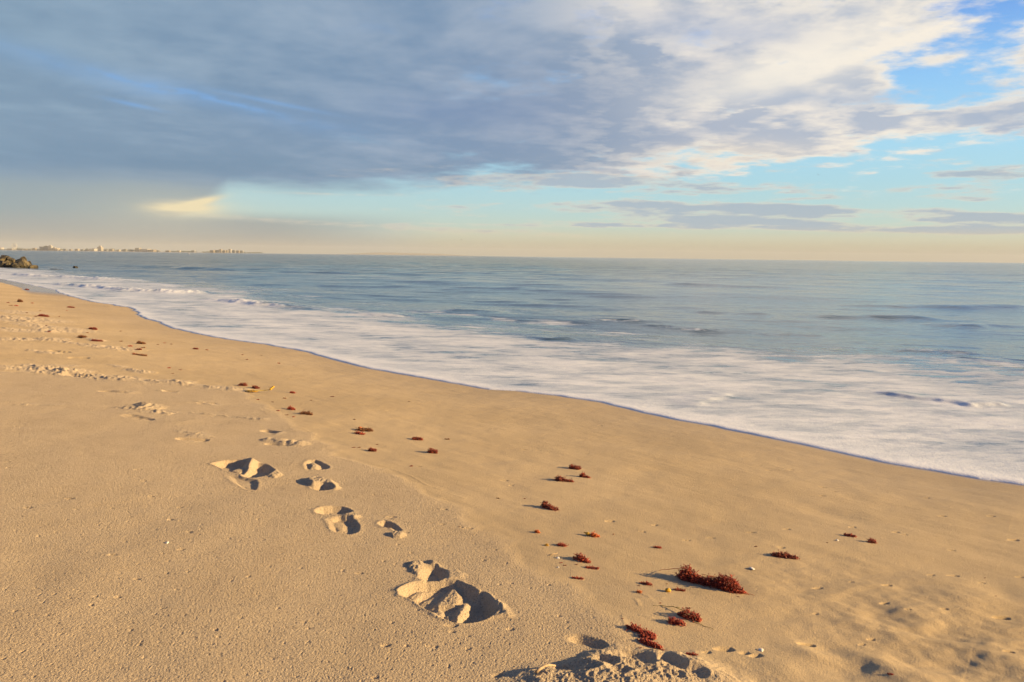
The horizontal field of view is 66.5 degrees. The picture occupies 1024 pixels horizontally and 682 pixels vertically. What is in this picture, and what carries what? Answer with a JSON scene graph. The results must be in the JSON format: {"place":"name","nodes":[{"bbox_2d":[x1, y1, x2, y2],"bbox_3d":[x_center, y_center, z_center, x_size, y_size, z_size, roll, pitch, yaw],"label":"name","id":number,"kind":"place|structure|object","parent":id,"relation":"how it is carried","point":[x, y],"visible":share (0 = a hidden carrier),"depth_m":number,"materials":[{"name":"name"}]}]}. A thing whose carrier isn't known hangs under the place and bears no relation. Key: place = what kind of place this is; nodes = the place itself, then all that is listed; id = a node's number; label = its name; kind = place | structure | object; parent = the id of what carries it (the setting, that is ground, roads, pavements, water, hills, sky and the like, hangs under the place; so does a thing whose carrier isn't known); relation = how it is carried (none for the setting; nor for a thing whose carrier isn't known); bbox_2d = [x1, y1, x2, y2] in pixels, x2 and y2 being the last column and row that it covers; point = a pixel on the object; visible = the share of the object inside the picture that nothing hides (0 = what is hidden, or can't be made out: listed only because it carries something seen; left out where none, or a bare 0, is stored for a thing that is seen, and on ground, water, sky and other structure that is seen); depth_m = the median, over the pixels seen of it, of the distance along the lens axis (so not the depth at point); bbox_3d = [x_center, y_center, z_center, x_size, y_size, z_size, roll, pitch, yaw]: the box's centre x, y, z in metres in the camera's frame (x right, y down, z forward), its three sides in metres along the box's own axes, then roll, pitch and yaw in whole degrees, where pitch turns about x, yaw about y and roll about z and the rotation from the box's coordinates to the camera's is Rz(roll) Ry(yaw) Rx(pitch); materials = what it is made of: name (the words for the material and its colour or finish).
{"place":"outdoors","nodes":[
{"label":"outdoors","id":0,"kind":"place"},
{"bbox_2d":[29,250,207,252],"bbox_3d":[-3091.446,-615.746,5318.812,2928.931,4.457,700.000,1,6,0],"label":"coast","id":1,"kind":"structure","parent":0,"point":[130,251],"depth_m":5034.36},
{"bbox_2d":[10,248,261,252],"bbox_3d":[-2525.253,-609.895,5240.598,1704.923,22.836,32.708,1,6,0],"label":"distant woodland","id":2,"kind":"object","parent":1,"relation":"on","point":[152,249],"visible":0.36,"depth_m":5235.48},
{"bbox_2d":[349,252,468,255],"bbox_3d":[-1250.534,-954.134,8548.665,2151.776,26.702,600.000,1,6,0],"label":"hills","id":3,"kind":"structure","parent":0,"point":[383,253],"depth_m":8372.23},
{"bbox_2d":[0,279,1023,681],"bbox_3d":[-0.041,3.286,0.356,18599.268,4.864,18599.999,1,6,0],"label":"sand","id":4,"kind":"structure","parent":0,"point":[314,547],"depth_m":4.03,"materials":[{"name":"beige sand"}]},
{"bbox_2d":[0,261,5,267],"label":"boulder","id":5,"kind":"object","parent":4,"relation":"on","point":[2,264],"visible":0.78,"depth_m":77.33,"materials":[{"name":"brown stone"}]},
{"bbox_2d":[4,262,11,267],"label":"boulder","id":6,"kind":"object","parent":4,"relation":"on","point":[6,265],"visible":0.62,"depth_m":77.32,"materials":[{"name":"brown stone"}]},
{"bbox_2d":[10,262,19,267],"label":"boulder","id":7,"kind":"object","parent":4,"relation":"on","point":[14,265],"visible":0.85,"depth_m":76.94,"materials":[{"name":"brown stone"}]},
{"bbox_2d":[15,258,26,267],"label":"boulder","id":8,"kind":"object","parent":4,"relation":"on","point":[22,262],"visible":0.88,"depth_m":77.50,"materials":[{"name":"stone"}]},
{"bbox_2d":[245,386,274,391],"bbox_3d":[-2.747,0.524,8.508,0.312,0.056,0.090,-1,6,-17],"label":"kelp strand","id":9,"kind":"object","parent":4,"relation":"on","point":[271,388],"visible":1,"depth_m":8.48},
{"bbox_2d":[299,410,312,414],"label":"seaweed clump","id":10,"kind":"object","parent":4,"relation":"on","point":[307,413],"visible":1,"depth_m":7.25,"materials":[{"name":"brown plant"}]},
{"bbox_2d":[354,430,365,434],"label":"seaweed clump","id":11,"kind":"object","parent":4,"relation":"on","point":[360,433],"visible":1,"depth_m":6.47,"materials":[{"name":"red plant"}]},
{"bbox_2d":[356,427,372,431],"bbox_3d":[-1.253,0.750,6.638,0.168,0.041,0.096,2,6,8],"label":"kelp piece","id":12,"kind":"object","parent":4,"relation":"on","point":[363,429],"visible":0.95,"depth_m":6.63,"materials":[{"name":"brown plant"}]},
{"bbox_2d":[427,447,438,453],"bbox_3d":[-0.602,0.827,5.915,0.093,0.051,0.077,2,6,11],"label":"seaweed clump","id":13,"kind":"object","parent":4,"relation":"on","point":[430,450],"visible":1,"depth_m":5.90,"materials":[{"name":"red plant"}]},
{"bbox_2d":[540,500,558,510],"bbox_3d":[0.219,0.958,4.547,0.136,0.048,0.074,4,7,30],"label":"seaweed clump","id":14,"kind":"object","parent":4,"relation":"on","point":[544,504],"visible":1,"depth_m":4.54,"materials":[{"name":"red plant"}]},
{"bbox_2d":[556,542,568,546],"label":"seaweed clump","id":15,"kind":"object","parent":4,"relation":"on","point":[559,544],"visible":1,"depth_m":3.87,"materials":[{"name":"red plant"}]},
{"bbox_2d":[552,475,574,481],"bbox_3d":[0.341,0.924,5.238,0.143,0.049,0.094,4,7,29],"label":"seaweed clump","id":16,"kind":"object","parent":4,"relation":"on","point":[558,478],"visible":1,"depth_m":5.24,"materials":[{"name":"red plant"}]},
{"bbox_2d":[568,464,581,469],"bbox_3d":[0.455,0.907,5.648,0.102,0.043,0.080,1,6,6],"label":"seaweed clump","id":17,"kind":"object","parent":4,"relation":"on","point":[571,466],"visible":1,"depth_m":5.64,"materials":[{"name":"red plant"}]},
{"bbox_2d":[572,553,590,562],"bbox_3d":[0.326,1.020,3.678,0.066,0.038,0.107,-4,8,-37],"label":"seaweed clump","id":18,"kind":"object","parent":4,"relation":"on","point":[579,557],"visible":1,"depth_m":3.67,"materials":[{"name":"red plant"}]},
{"bbox_2d":[579,471,589,477],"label":"seaweed clump","id":19,"kind":"object","parent":4,"relation":"on","point":[582,474],"visible":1,"depth_m":5.40,"materials":[{"name":"red plant"}]},
{"bbox_2d":[584,531,599,537],"bbox_3d":[0.413,1.005,4.061,0.089,0.030,0.038,1,6,4],"label":"kelp float","id":20,"kind":"object","parent":4,"relation":"on","point":[593,534],"visible":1,"depth_m":4.06,"materials":[{"name":"orange plant"}]},
{"bbox_2d":[585,565,598,569],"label":"seaweed clump","id":21,"kind":"object","parent":4,"relation":"on","point":[592,567],"visible":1,"depth_m":3.58,"materials":[{"name":"red plant"}]},
{"bbox_2d":[625,622,657,636],"bbox_3d":[0.486,1.084,2.933,0.133,0.030,0.064,5,7,31],"label":"seaweed strand","id":22,"kind":"object","parent":4,"relation":"on","point":[633,627],"visible":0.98,"depth_m":2.94},
{"bbox_2d":[639,581,652,585],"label":"seaweed clump","id":23,"kind":"object","parent":4,"relation":"on","point":[646,583],"visible":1,"depth_m":3.42,"materials":[{"name":"red plant"}]},
{"bbox_2d":[637,632,656,640],"bbox_3d":[0.501,1.091,2.895,0.074,0.022,0.043,3,7,20],"label":"seaweed strand","id":24,"kind":"object","parent":4,"relation":"on","point":[652,637],"visible":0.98,"depth_m":2.89},
{"bbox_2d":[637,637,663,650],"bbox_3d":[0.513,1.097,2.826,0.147,0.026,0.047,7,9,43],"label":"seaweed strand","id":25,"kind":"object","parent":4,"relation":"on","point":[648,642],"visible":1,"depth_m":2.83},
{"bbox_2d":[666,617,685,625],"bbox_3d":[0.637,1.085,3.028,0.076,0.029,0.052,2,6,8],"label":"seaweed clump","id":26,"kind":"object","parent":4,"relation":"on","point":[672,620],"visible":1,"depth_m":3.02,"materials":[{"name":"red plant"}]},
{"bbox_2d":[653,605,712,628],"bbox_3d":[0.666,1.073,3.109,0.314,0.050,0.080,5,7,33],"label":"seaweed clump","id":27,"kind":"object","parent":4,"relation":"on","point":[691,614],"visible":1,"depth_m":3.08,"materials":[{"name":"red plant"}]},
{"bbox_2d":[658,563,751,594],"bbox_3d":[0.860,1.045,3.495,0.456,0.085,0.158,4,7,26],"label":"seaweed heap","id":28,"kind":"object","parent":4,"relation":"on","point":[728,583],"visible":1,"depth_m":3.44,"materials":[{"name":"red plant"}]},
{"bbox_2d":[770,549,799,559],"bbox_3d":[1.368,1.073,3.927,0.157,0.043,0.068,2,6,12],"label":"seaweed clump","id":29,"kind":"object","parent":4,"relation":"on","point":[787,555],"visible":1,"depth_m":3.92,"materials":[{"name":"red plant"}]},
{"bbox_2d":[843,532,856,537],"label":"seaweed clump","id":30,"kind":"object","parent":4,"relation":"on","point":[849,535],"visible":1,"depth_m":4.36,"materials":[{"name":"red plant"}]},
{"bbox_2d":[867,538,876,543],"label":"seaweed clump","id":31,"kind":"object","parent":4,"relation":"on","point":[870,540],"visible":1,"depth_m":4.27,"materials":[{"name":"red plant"}]},
{"bbox_2d":[0,250,1023,484],"bbox_3d":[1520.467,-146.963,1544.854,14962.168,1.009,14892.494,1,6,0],"label":"sea water","id":32,"kind":"structure","parent":0,"point":[919,365],"depth_m":19.49,"materials":[{"name":"blue liquid"}]},
{"bbox_2d":[1,249,59,250],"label":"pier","id":33,"kind":"structure","parent":32,"relation":"in","point":[32,250],"depth_m":4752.86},
{"bbox_2d":[0,0,1023,262],"label":"sky","id":34,"kind":"structure","parent":0,"point":[835,130],"materials":[{"name":"blue"}]},
{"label":"boulder","id":35,"kind":"object","parent":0,"visible":0},
{"bbox_2d":[6,257,15,262],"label":"boulder","id":36,"kind":"object","parent":35,"relation":"on","point":[10,259],"visible":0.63,"depth_m":79.00,"materials":[{"name":"brown stone"}]},
{"bbox_2d":[0,255,9,260],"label":"boulder","id":37,"kind":"object","parent":36,"relation":"on","point":[3,257],"visible":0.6,"depth_m":78.88,"materials":[{"name":"brown stone"}]}
]}

